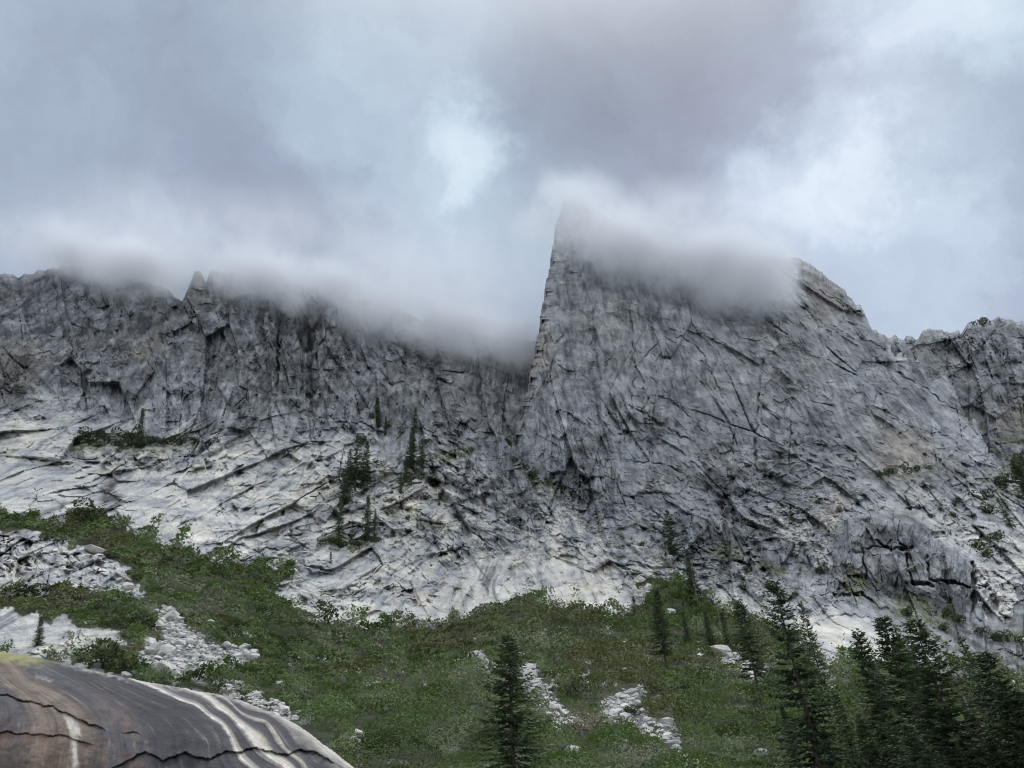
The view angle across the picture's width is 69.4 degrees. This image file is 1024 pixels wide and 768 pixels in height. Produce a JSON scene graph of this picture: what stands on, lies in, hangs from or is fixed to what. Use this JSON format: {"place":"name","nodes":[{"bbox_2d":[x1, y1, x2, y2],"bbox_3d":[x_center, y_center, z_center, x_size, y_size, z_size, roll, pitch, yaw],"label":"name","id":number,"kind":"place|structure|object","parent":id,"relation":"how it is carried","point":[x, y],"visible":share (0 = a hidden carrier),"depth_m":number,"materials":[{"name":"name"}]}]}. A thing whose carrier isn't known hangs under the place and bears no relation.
{"place":"outdoors","nodes":[
{"label":"outdoors","id":0,"kind":"place"},
{"bbox_2d":[0,652,353,767],"bbox_3d":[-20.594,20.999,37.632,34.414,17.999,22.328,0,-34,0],"label":"rock dome","id":1,"kind":"object","parent":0,"point":[54,714],"visible":1,"depth_m":32.88,"materials":[{"name":"stone"}]},
{"bbox_2d":[0,262,1023,767],"bbox_3d":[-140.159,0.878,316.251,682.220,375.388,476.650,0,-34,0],"label":"mountainside","id":2,"kind":"structure","parent":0,"point":[262,392],"depth_m":291.57,"materials":[{"name":"stone"}]},
{"bbox_2d":[4,583,53,598],"bbox_3d":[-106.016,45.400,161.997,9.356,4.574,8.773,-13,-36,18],"label":"bush","id":3,"kind":"object","parent":2,"relation":"on","point":[33,591],"visible":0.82,"depth_m":161.38,"materials":[{"name":"green plant"}]},
{"bbox_2d":[30,617,44,646],"bbox_3d":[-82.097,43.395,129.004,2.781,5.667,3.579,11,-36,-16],"label":"fir tree","id":4,"kind":"object","parent":2,"relation":"on","point":[37,640],"visible":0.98,"depth_m":128.80,"materials":[{"name":"green plant"}]},
{"bbox_2d":[38,532,69,544],"bbox_3d":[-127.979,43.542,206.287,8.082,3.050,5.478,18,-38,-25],"label":"bush","id":5,"kind":"object","parent":2,"relation":"on","point":[46,538],"visible":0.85,"depth_m":205.81,"materials":[{"name":"green plant"}]},
{"bbox_2d":[81,435,96,444],"bbox_3d":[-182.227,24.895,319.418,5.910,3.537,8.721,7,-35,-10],"label":"bush","id":6,"kind":"object","parent":2,"relation":"on","point":[91,440],"visible":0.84,"depth_m":317.98,"materials":[{"name":"green plant"}]},
{"bbox_2d":[70,497,108,519],"bbox_3d":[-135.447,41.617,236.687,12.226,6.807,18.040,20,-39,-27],"label":"bush","id":7,"kind":"object","parent":2,"relation":"on","point":[87,515],"visible":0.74,"depth_m":233.87,"materials":[{"name":"green plant"}]},
{"bbox_2d":[75,426,108,443],"bbox_3d":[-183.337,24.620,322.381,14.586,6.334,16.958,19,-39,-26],"label":"bush","id":8,"kind":"object","parent":2,"relation":"on","point":[89,434],"visible":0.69,"depth_m":318.52,"materials":[{"name":"green plant"}]},
{"bbox_2d":[84,544,104,554],"bbox_3d":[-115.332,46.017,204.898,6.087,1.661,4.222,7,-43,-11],"label":"boulder","id":9,"kind":"object","parent":2,"relation":"on","point":[92,549],"visible":0.74,"depth_m":204.09,"materials":[{"name":"stone"}]},
{"bbox_2d":[92,430,110,436],"bbox_3d":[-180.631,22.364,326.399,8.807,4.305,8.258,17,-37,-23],"label":"bush","id":10,"kind":"object","parent":2,"relation":"on","point":[101,433],"visible":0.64,"depth_m":324.86,"materials":[{"name":"green plant"}]},
{"bbox_2d":[102,433,114,443],"bbox_3d":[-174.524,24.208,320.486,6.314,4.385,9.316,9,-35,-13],"label":"bush","id":11,"kind":"object","parent":2,"relation":"on","point":[104,439],"visible":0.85,"depth_m":319.44,"materials":[{"name":"green plant"}]},
{"bbox_2d":[103,550,119,558],"bbox_3d":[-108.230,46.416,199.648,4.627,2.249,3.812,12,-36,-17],"label":"bush","id":12,"kind":"object","parent":2,"relation":"on","point":[108,555],"visible":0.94,"depth_m":199.47,"materials":[{"name":"green plant"}]},
{"bbox_2d":[75,638,148,668],"bbox_3d":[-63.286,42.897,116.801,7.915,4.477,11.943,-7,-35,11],"label":"bush","id":13,"kind":"object","parent":2,"relation":"on","point":[102,655],"visible":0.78,"depth_m":114.20,"materials":[{"name":"green plant"}]},
{"bbox_2d":[111,426,133,439],"bbox_3d":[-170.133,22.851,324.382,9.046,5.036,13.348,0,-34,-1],"label":"bush","id":14,"kind":"object","parent":2,"relation":"on","point":[122,435],"visible":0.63,"depth_m":321.57,"materials":[{"name":"green plant"}]},
{"bbox_2d":[97,605,156,630],"bbox_3d":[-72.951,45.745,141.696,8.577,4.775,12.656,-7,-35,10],"label":"bush","id":15,"kind":"object","parent":2,"relation":"on","point":[137,617],"visible":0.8,"depth_m":140.09,"materials":[{"name":"green plant"}]},
{"bbox_2d":[121,582,134,590],"bbox_3d":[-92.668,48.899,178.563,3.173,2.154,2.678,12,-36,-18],"label":"boulder","id":16,"kind":"object","parent":2,"relation":"on","point":[128,586],"visible":0.87,"depth_m":177.81,"materials":[{"name":"stone"}]},
{"bbox_2d":[114,657,148,673],"bbox_3d":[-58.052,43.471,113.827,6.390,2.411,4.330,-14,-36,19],"label":"bush","id":17,"kind":"object","parent":2,"relation":"on","point":[128,663],"visible":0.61,"depth_m":113.35,"materials":[{"name":"green plant"}]},
{"bbox_2d":[132,408,145,447],"bbox_3d":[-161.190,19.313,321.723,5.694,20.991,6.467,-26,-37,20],"label":"fir tree","id":18,"kind":"object","parent":2,"relation":"on","point":[142,422],"visible":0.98,"depth_m":320.52,"materials":[{"name":"green plant"}]},
{"bbox_2d":[143,435,160,444],"bbox_3d":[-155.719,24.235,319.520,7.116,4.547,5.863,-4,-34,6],"label":"bush","id":19,"kind":"object","parent":2,"relation":"on","point":[150,437],"visible":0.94,"depth_m":318.78,"materials":[{"name":"green plant"}]},
{"bbox_2d":[149,661,178,676],"bbox_3d":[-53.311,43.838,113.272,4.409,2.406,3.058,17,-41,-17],"label":"boulder","id":20,"kind":"object","parent":2,"relation":"on","point":[158,665],"visible":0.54,"depth_m":112.58,"materials":[{"name":"stone"}]},
{"bbox_2d":[176,436,187,445],"bbox_3d":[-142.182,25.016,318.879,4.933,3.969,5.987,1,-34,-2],"label":"bush","id":21,"kind":"object","parent":2,"relation":"on","point":[179,440],"visible":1,"depth_m":318.04,"materials":[{"name":"green plant"}]},
{"bbox_2d":[245,653,260,660],"bbox_3d":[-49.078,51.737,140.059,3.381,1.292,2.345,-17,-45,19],"label":"boulder","id":22,"kind":"object","parent":2,"relation":"on","point":[251,656],"visible":0.74,"depth_m":139.59,"materials":[{"name":"stone"}]},
{"bbox_2d":[323,537,339,544],"bbox_3d":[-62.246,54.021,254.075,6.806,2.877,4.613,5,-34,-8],"label":"bush","id":23,"kind":"object","parent":2,"relation":"on","point":[334,541],"visible":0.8,"depth_m":253.47,"materials":[{"name":"green plant"}]},
{"bbox_2d":[331,499,347,542],"bbox_3d":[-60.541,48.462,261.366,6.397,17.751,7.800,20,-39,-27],"label":"fir tree","id":24,"kind":"object","parent":2,"relation":"on","point":[337,528],"visible":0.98,"depth_m":260.11,"materials":[{"name":"green plant"}]},
{"bbox_2d":[334,469,351,512],"bbox_3d":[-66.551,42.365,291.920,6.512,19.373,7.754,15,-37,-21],"label":"fir tree","id":25,"kind":"object","parent":2,"relation":"on","point":[341,487],"visible":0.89,"depth_m":291.81,"materials":[{"name":"green plant"}]},
{"bbox_2d":[340,493,353,502],"bbox_3d":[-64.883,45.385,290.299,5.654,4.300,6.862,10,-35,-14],"label":"bush","id":26,"kind":"object","parent":2,"relation":"on","point":[347,497],"visible":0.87,"depth_m":289.29,"materials":[{"name":"green plant"}]},
{"bbox_2d":[339,449,356,494],"bbox_3d":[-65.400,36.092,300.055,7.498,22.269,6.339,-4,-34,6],"label":"fir tree","id":27,"kind":"object","parent":2,"relation":"on","point":[349,476],"visible":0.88,"depth_m":298.99,"materials":[{"name":"green plant"}]},
{"bbox_2d":[343,433,371,489],"bbox_3d":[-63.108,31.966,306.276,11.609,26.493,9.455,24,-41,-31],"label":"fir tree","id":28,"kind":"object","parent":2,"relation":"on","point":[355,462],"visible":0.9,"depth_m":305.54,"materials":[{"name":"green plant"}]},
{"bbox_2d":[357,440,373,494],"bbox_3d":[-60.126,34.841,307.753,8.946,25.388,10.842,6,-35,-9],"label":"fir tree","id":29,"kind":"object","parent":2,"relation":"on","point":[368,467],"visible":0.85,"depth_m":305.76,"materials":[{"name":"green plant"}]},
{"bbox_2d":[358,433,375,444],"bbox_3d":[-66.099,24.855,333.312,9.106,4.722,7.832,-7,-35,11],"label":"bush","id":30,"kind":"object","parent":2,"relation":"on","point":[363,439],"visible":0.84,"depth_m":333.30,"materials":[{"name":"green plant"}]},
{"bbox_2d":[361,495,373,541],"bbox_3d":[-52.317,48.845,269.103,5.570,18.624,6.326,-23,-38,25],"label":"fir tree","id":31,"kind":"object","parent":2,"relation":"on","point":[367,530],"visible":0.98,"depth_m":267.53,"materials":[{"name":"green plant"}]},
{"bbox_2d":[371,509,378,542],"bbox_3d":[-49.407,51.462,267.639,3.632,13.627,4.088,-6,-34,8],"label":"fir tree","id":32,"kind":"object","parent":2,"relation":"on","point":[375,529],"visible":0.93,"depth_m":266.82,"materials":[{"name":"green plant"}]},
{"bbox_2d":[375,397,381,426],"bbox_3d":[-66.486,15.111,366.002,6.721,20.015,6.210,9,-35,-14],"label":"fir tree","id":33,"kind":"object","parent":2,"relation":"on","point":[378,410],"visible":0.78,"depth_m":365.80,"materials":[{"name":"green plant"}]},
{"bbox_2d":[373,458,386,467],"bbox_3d":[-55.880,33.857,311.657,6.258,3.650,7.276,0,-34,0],"label":"bush","id":34,"kind":"object","parent":2,"relation":"on","point":[376,462],"visible":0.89,"depth_m":310.60,"materials":[{"name":"green plant"}]},
{"bbox_2d":[398,472,403,493],"bbox_3d":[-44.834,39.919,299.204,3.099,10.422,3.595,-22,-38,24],"label":"fir tree","id":35,"kind":"object","parent":2,"relation":"on","point":[400,487],"visible":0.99,"depth_m":298.14,"materials":[{"name":"green plant"}]},
{"bbox_2d":[396,477,412,486],"bbox_3d":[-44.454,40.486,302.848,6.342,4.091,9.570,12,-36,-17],"label":"bush","id":36,"kind":"object","parent":2,"relation":"on","point":[398,480],"visible":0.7,"depth_m":301.03,"materials":[{"name":"green plant"}]},
{"bbox_2d":[402,456,411,483],"bbox_3d":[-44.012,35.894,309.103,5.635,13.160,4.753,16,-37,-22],"label":"fir tree","id":37,"kind":"object","parent":2,"relation":"on","point":[406,470],"visible":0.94,"depth_m":308.03,"materials":[{"name":"green plant"}]},
{"bbox_2d":[404,426,418,465],"bbox_3d":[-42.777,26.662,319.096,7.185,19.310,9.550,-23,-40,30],"label":"fir tree","id":38,"kind":"object","parent":2,"relation":"on","point":[411,441],"visible":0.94,"depth_m":317.75,"materials":[{"name":"green plant"}]},
{"bbox_2d":[409,408,421,432],"bbox_3d":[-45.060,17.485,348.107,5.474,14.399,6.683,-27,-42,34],"label":"fir tree","id":39,"kind":"object","parent":2,"relation":"on","point":[416,420],"visible":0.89,"depth_m":347.33,"materials":[{"name":"green plant"}]},
{"bbox_2d":[409,474,424,479],"bbox_3d":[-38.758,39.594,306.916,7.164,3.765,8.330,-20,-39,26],"label":"bush","id":40,"kind":"object","parent":2,"relation":"on","point":[414,477],"visible":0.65,"depth_m":305.67,"materials":[{"name":"green plant"}]},
{"bbox_2d":[416,439,429,470],"bbox_3d":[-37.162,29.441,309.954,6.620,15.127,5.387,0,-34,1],"label":"fir tree","id":41,"kind":"object","parent":2,"relation":"on","point":[421,462],"visible":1,"depth_m":309.07,"materials":[{"name":"green plant"}]},
{"bbox_2d":[452,633,565,767],"bbox_3d":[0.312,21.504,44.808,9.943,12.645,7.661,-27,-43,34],"label":"fir tree","id":42,"kind":"object","parent":2,"relation":"on","point":[513,740],"visible":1,"depth_m":45.63,"materials":[{"name":"green plant"}]},
{"bbox_2d":[4,549,1015,767],"bbox_3d":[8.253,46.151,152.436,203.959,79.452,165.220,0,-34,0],"label":"rubble","id":43,"kind":"object","parent":2,"relation":"on","point":[153,646],"visible":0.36,"depth_m":125.92,"materials":[{"name":"stone"}]},
{"bbox_2d":[0,503,1023,767],"bbox_3d":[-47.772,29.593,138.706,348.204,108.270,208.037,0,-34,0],"label":"shrubbery","id":44,"kind":"object","parent":2,"relation":"on","point":[690,701],"visible":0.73,"depth_m":137.25,"materials":[{"name":"green plant"}]},
{"bbox_2d":[552,682,585,694],"bbox_3d":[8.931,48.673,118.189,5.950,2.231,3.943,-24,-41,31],"label":"bush","id":45,"kind":"object","parent":2,"relation":"on","point":[569,687],"visible":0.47,"depth_m":117.66,"materials":[{"name":"green plant"}]},
{"bbox_2d":[623,705,640,715],"bbox_3d":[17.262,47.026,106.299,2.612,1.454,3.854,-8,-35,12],"label":"bush","id":46,"kind":"object","parent":2,"relation":"on","point":[630,709],"visible":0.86,"depth_m":105.84,"materials":[{"name":"green plant"}]},
{"bbox_2d":[643,589,680,667],"bbox_3d":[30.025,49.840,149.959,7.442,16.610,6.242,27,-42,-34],"label":"fir tree","id":47,"kind":"object","parent":2,"relation":"on","point":[665,651],"visible":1,"depth_m":149.47,"materials":[{"name":"green plant"}]},
{"bbox_2d":[681,611,694,644],"bbox_3d":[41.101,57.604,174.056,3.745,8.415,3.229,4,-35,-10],"label":"fir tree","id":48,"kind":"object","parent":2,"relation":"on","point":[687,634],"visible":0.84,"depth_m":173.63,"materials":[{"name":"green plant"}]},
{"bbox_2d":[522,463,861,596],"bbox_3d":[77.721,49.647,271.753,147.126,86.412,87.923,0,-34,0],"label":"scree","id":49,"kind":"structure","parent":2,"relation":"on","point":[826,532],"depth_m":280.55,"materials":[{"name":"stone"}]},
{"bbox_2d":[661,509,687,562],"bbox_3d":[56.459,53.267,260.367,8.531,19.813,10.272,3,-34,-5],"label":"fir tree","id":50,"kind":"object","parent":49,"relation":"on","point":[669,540],"visible":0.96,"depth_m":259.53,"materials":[{"name":"green plant"}]},
{"bbox_2d":[683,557,706,601],"bbox_3d":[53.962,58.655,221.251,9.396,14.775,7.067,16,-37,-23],"label":"fir tree","id":51,"kind":"object","parent":2,"relation":"on","point":[690,580],"visible":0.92,"depth_m":220.67,"materials":[{"name":"green plant"}]},
{"bbox_2d":[702,610,719,645],"bbox_3d":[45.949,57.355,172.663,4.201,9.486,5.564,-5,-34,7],"label":"fir tree","id":52,"kind":"object","parent":2,"relation":"on","point":[710,636],"visible":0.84,"depth_m":172.24,"materials":[{"name":"green plant"}]},
{"bbox_2d":[707,645,731,655],"bbox_3d":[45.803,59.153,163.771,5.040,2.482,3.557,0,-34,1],"label":"boulder","id":53,"kind":"object","parent":2,"relation":"on","point":[724,649],"visible":0.63,"depth_m":162.55,"materials":[{"name":"stone"}]},
{"bbox_2d":[719,611,736,650],"bbox_3d":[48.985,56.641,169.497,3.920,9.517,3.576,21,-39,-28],"label":"fir tree","id":54,"kind":"object","parent":2,"relation":"on","point":[726,633],"visible":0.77,"depth_m":169.21,"materials":[{"name":"green plant"}]},
{"bbox_2d":[728,599,781,719],"bbox_3d":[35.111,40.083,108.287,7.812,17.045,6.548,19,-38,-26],"label":"pine tree","id":55,"kind":"object","parent":2,"relation":"on","point":[746,639],"visible":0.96,"depth_m":108.53,"materials":[{"name":"green plant"}]},
{"bbox_2d":[753,748,768,756],"bbox_3d":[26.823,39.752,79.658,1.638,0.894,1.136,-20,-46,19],"label":"boulder","id":56,"kind":"object","parent":2,"relation":"on","point":[759,753],"visible":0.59,"depth_m":79.43,"materials":[{"name":"stone"}]},
{"bbox_2d":[779,708,804,767],"bbox_3d":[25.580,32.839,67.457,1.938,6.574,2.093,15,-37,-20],"label":"fir tree","id":57,"kind":"object","parent":2,"relation":"on","point":[784,717],"visible":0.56,"depth_m":67.39,"materials":[{"name":"green plant"}]},
{"bbox_2d":[747,578,866,767],"bbox_3d":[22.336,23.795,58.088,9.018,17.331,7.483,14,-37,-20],"label":"fir tree","id":58,"kind":"object","parent":2,"relation":"on","point":[811,728],"visible":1,"depth_m":57.12,"materials":[{"name":"green plant"}]},
{"bbox_2d":[805,712,837,767],"bbox_3d":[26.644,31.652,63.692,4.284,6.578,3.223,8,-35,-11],"label":"fir tree","id":59,"kind":"object","parent":2,"relation":"on","point":[816,738],"visible":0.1,"depth_m":64.03,"materials":[{"name":"green plant"}]},
{"bbox_2d":[797,601,847,724],"bbox_3d":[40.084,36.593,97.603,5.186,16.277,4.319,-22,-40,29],"label":"fir tree","id":60,"kind":"object","parent":2,"relation":"on","point":[818,655],"visible":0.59,"depth_m":97.84,"materials":[{"name":"green plant"}]},
{"bbox_2d":[817,729,850,767],"bbox_3d":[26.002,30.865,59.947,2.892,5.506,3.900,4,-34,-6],"label":"fir tree","id":61,"kind":"object","parent":2,"relation":"on","point":[829,745],"visible":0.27,"depth_m":60.44,"materials":[{"name":"green plant"}]},
{"bbox_2d":[830,689,865,767],"bbox_3d":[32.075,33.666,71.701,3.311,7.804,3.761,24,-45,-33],"label":"fir tree","id":62,"kind":"object","parent":2,"relation":"on","point":[845,717],"visible":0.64,"depth_m":71.51,"materials":[{"name":"green plant"}]},
{"bbox_2d":[853,713,886,767],"bbox_3d":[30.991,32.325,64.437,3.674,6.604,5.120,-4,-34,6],"label":"fir tree","id":63,"kind":"object","parent":2,"relation":"on","point":[863,731],"visible":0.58,"depth_m":64.74,"materials":[{"name":"green plant"}]},
{"bbox_2d":[862,736,891,767],"bbox_3d":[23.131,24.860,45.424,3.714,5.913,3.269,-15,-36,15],"label":"fir tree","id":64,"kind":"object","parent":2,"relation":"on","point":[876,760],"visible":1,"depth_m":46.40,"materials":[{"name":"green plant"}]},
{"bbox_2d":[845,628,924,767],"bbox_3d":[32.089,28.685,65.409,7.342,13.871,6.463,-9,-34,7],"label":"fir tree","id":65,"kind":"object","parent":2,"relation":"on","point":[880,705],"visible":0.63,"depth_m":66.05,"materials":[{"name":"green plant"}]},
{"bbox_2d":[865,683,912,767],"bbox_3d":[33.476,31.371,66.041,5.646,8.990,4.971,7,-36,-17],"label":"fir tree","id":66,"kind":"object","parent":2,"relation":"on","point":[880,723],"visible":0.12,"depth_m":66.74,"materials":[{"name":"green plant"}]},
{"bbox_2d":[882,719,911,767],"bbox_3d":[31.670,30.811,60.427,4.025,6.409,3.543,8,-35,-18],"label":"fir tree","id":67,"kind":"object","parent":2,"relation":"on","point":[891,741],"visible":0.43,"depth_m":61.11,"materials":[{"name":"green plant"}]},
{"bbox_2d":[866,615,979,767],"bbox_3d":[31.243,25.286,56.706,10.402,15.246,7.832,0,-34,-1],"label":"fir tree","id":68,"kind":"object","parent":2,"relation":"on","point":[883,625],"visible":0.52,"depth_m":57.79,"materials":[{"name":"green plant"}]},
{"bbox_2d":[898,723,947,767],"bbox_3d":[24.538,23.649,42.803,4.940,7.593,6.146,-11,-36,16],"label":"fir tree","id":69,"kind":"object","parent":2,"relation":"on","point":[910,735],"visible":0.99,"depth_m":44.24,"materials":[{"name":"green plant"}]},
{"bbox_2d":[890,638,974,762],"bbox_3d":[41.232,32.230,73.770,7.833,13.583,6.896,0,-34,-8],"label":"fir tree","id":70,"kind":"object","parent":2,"relation":"on","point":[911,679],"visible":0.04,"depth_m":74.85,"materials":[{"name":"green plant"}]},
{"bbox_2d":[913,685,982,766],"bbox_3d":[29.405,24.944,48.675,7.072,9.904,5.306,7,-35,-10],"label":"fir tree","id":71,"kind":"object","parent":2,"relation":"on","point":[946,743],"visible":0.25,"depth_m":49.66,"materials":[{"name":"green plant"}]},
{"bbox_2d":[882,616,1017,767],"bbox_3d":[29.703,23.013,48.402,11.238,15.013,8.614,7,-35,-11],"label":"fir tree","id":72,"kind":"object","parent":2,"relation":"on","point":[928,680],"visible":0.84,"depth_m":49.37,"materials":[{"name":"green plant"}]},
{"bbox_2d":[938,746,972,767],"bbox_3d":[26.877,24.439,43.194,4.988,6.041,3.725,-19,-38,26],"label":"fir tree","id":73,"kind":"object","parent":2,"relation":"on","point":[954,751],"visible":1,"depth_m":44.47,"materials":[{"name":"green plant"}]},
{"bbox_2d":[951,613,966,622],"bbox_3d":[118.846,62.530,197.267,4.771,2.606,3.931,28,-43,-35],"label":"bush","id":74,"kind":"object","parent":2,"relation":"on","point":[958,618],"visible":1,"depth_m":196.76,"materials":[{"name":"green plant"}]},
{"bbox_2d":[949,671,1004,766],"bbox_3d":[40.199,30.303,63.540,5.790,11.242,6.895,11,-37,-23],"label":"fir tree","id":75,"kind":"object","parent":2,"relation":"on","point":[964,701],"visible":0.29,"depth_m":65.02,"materials":[{"name":"green plant"}]},
{"bbox_2d":[973,626,990,635],"bbox_3d":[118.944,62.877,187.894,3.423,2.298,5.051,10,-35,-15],"label":"bush","id":76,"kind":"object","parent":2,"relation":"on","point":[979,629],"visible":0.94,"depth_m":187.29,"materials":[{"name":"green plant"}]},
{"bbox_2d":[957,636,1014,746],"bbox_3d":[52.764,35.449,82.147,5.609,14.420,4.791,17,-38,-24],"label":"fir tree","id":77,"kind":"object","parent":2,"relation":"on","point":[961,640],"visible":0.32,"depth_m":82.97,"materials":[{"name":"green plant"}]},
{"bbox_2d":[960,710,1018,767],"bbox_3d":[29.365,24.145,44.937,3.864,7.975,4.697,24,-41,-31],"label":"fir tree","id":78,"kind":"object","parent":2,"relation":"on","point":[968,717],"visible":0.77,"depth_m":46.17,"materials":[{"name":"green plant"}]},
{"bbox_2d":[961,650,1020,767],"bbox_3d":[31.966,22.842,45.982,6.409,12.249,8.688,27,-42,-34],"label":"fir tree","id":79,"kind":"object","parent":2,"relation":"on","point":[984,660],"visible":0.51,"depth_m":48.01,"materials":[{"name":"green plant"}]},
{"bbox_2d":[978,735,1020,767],"bbox_3d":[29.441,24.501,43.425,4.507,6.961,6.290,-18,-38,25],"label":"fir tree","id":80,"kind":"object","parent":2,"relation":"on","point":[992,754],"visible":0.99,"depth_m":44.31,"materials":[{"name":"green plant"}]},
{"bbox_2d":[986,673,1023,767],"bbox_3d":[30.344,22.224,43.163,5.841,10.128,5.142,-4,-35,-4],"label":"fir tree","id":81,"kind":"object","parent":2,"relation":"on","point":[1007,703],"visible":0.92,"depth_m":45.05,"materials":[{"name":"green plant"}]},
{"bbox_2d":[995,718,1023,767],"bbox_3d":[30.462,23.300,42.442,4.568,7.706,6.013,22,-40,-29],"label":"fir tree","id":82,"kind":"object","parent":2,"relation":"on","point":[1014,730],"visible":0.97,"depth_m":43.95,"materials":[{"name":"green plant"}]},
{"bbox_2d":[1009,689,1023,762],"bbox_3d":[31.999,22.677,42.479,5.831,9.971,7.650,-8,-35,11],"label":"fir tree","id":83,"kind":"object","parent":2,"relation":"on","point":[1018,693],"visible":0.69,"depth_m":44.95,"materials":[{"name":"green plant"}]},
{"bbox_2d":[0,0,1023,340],"label":"sky","id":84,"kind":"structure","parent":0,"point":[420,159],"materials":[{"name":"grey"}]},
{"bbox_2d":[515,198,1023,642],"bbox_3d":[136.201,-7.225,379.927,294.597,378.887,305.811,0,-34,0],"label":"mountain","id":85,"kind":"structure","parent":0,"point":[717,388],"depth_m":364.42,"materials":[{"name":"stone"}]},
{"bbox_2d":[814,565,828,574],"bbox_3d":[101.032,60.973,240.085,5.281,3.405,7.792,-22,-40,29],"label":"bush","id":86,"kind":"object","parent":85,"relation":"on","point":[817,570],"visible":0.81,"depth_m":239.33,"materials":[{"name":"green plant"}]},
{"bbox_2d":[895,462,912,473],"bbox_3d":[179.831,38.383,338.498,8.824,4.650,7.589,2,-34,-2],"label":"bush","id":87,"kind":"object","parent":85,"relation":"on","point":[903,466],"visible":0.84,"depth_m":338.83,"materials":[{"name":"green plant"}]},
{"bbox_2d":[900,605,913,615],"bbox_3d":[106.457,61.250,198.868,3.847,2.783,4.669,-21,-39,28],"label":"bush","id":88,"kind":"object","parent":85,"relation":"on","point":[906,611],"visible":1,"depth_m":198.43,"materials":[{"name":"green plant"}]},
{"bbox_2d":[929,605,955,617],"bbox_3d":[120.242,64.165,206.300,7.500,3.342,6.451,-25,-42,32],"label":"bush","id":89,"kind":"object","parent":85,"relation":"on","point":[947,609],"visible":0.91,"depth_m":204.87,"materials":[{"name":"green plant"}]},
{"bbox_2d":[938,622,949,631],"bbox_3d":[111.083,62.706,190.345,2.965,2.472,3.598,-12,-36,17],"label":"bush","id":90,"kind":"object","parent":85,"relation":"on","point":[942,626],"visible":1,"depth_m":189.70,"materials":[{"name":"green plant"}]},
{"bbox_2d":[966,537,988,549],"bbox_3d":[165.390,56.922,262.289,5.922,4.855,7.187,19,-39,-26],"label":"bush","id":91,"kind":"object","parent":85,"relation":"on","point":[975,545],"visible":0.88,"depth_m":261.84,"materials":[{"name":"green plant"}]},
{"bbox_2d":[968,487,993,500],"bbox_3d":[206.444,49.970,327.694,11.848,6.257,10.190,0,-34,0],"label":"bush","id":92,"kind":"object","parent":85,"relation":"on","point":[983,493],"visible":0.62,"depth_m":325.69,"materials":[{"name":"green plant"}]},
{"bbox_2d":[976,545,993,557],"bbox_3d":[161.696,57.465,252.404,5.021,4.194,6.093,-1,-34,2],"label":"bush","id":93,"kind":"object","parent":85,"relation":"on","point":[986,552],"visible":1,"depth_m":252.05,"materials":[{"name":"green plant"}]},
{"bbox_2d":[977,501,998,514],"bbox_3d":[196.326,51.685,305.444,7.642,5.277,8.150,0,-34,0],"label":"bush","id":94,"kind":"object","parent":85,"relation":"on","point":[987,510],"visible":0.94,"depth_m":304.28,"materials":[{"name":"green plant"}]},
{"bbox_2d":[985,631,1004,640],"bbox_3d":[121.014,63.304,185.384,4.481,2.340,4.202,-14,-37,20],"label":"bush","id":95,"kind":"object","parent":85,"relation":"on","point":[995,633],"visible":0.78,"depth_m":185.04,"materials":[{"name":"green plant"}]},
{"bbox_2d":[986,530,1004,541],"bbox_3d":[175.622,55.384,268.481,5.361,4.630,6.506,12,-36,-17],"label":"bush","id":96,"kind":"object","parent":85,"relation":"on","point":[997,535],"visible":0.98,"depth_m":267.77,"materials":[{"name":"green plant"}]},
{"bbox_2d":[993,628,1015,641],"bbox_3d":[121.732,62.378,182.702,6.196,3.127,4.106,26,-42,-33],"label":"bush","id":97,"kind":"object","parent":85,"relation":"on","point":[1006,637],"visible":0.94,"depth_m":182.00,"materials":[{"name":"green plant"}]},
{"bbox_2d":[993,473,1016,488],"bbox_3d":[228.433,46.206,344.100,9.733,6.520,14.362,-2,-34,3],"label":"bush","id":98,"kind":"object","parent":85,"relation":"on","point":[1000,483],"visible":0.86,"depth_m":342.24,"materials":[{"name":"green plant"}]},
{"bbox_2d":[996,498,1019,528],"bbox_3d":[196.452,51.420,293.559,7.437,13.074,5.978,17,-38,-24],"label":"fir tree","id":99,"kind":"object","parent":85,"relation":"on","point":[1009,518],"visible":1,"depth_m":292.83,"materials":[{"name":"green plant"}]},
{"bbox_2d":[996,461,1023,483],"bbox_3d":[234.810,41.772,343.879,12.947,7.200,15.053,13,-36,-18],"label":"bush","id":100,"kind":"object","parent":85,"relation":"on","point":[1020,468],"visible":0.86,"depth_m":340.89,"materials":[{"name":"green plant"}]},
{"bbox_2d":[1009,460,1023,499],"bbox_3d":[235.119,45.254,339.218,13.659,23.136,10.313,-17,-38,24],"label":"fir tree","id":101,"kind":"object","parent":85,"relation":"on","point":[1020,476],"visible":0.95,"depth_m":340.06,"materials":[{"name":"green plant"}]},
{"bbox_2d":[1009,453,1023,467],"bbox_3d":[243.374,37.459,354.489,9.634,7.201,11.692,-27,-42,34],"label":"bush","id":102,"kind":"object","parent":85,"relation":"on","point":[1021,458],"visible":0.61,"depth_m":353.00,"materials":[{"name":"green plant"}]},
{"bbox_2d":[1014,634,1023,644],"bbox_3d":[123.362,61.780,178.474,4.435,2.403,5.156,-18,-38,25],"label":"bush","id":103,"kind":"object","parent":85,"relation":"on","point":[1017,640],"visible":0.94,"depth_m":178.09,"materials":[{"name":"green plant"}]},
{"bbox_2d":[881,316,1023,494],"bbox_3d":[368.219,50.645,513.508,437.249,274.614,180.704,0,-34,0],"label":"ridge","id":104,"kind":"structure","parent":0,"point":[979,367],"depth_m":528.22,"materials":[{"name":"stone"}]},
{"bbox_2d":[969,317,990,325],"bbox_3d":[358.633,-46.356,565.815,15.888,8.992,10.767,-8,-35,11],"label":"bush","id":105,"kind":"object","parent":104,"relation":"on","point":[980,320],"visible":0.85,"depth_m":564.36,"materials":[{"name":"green plant"}]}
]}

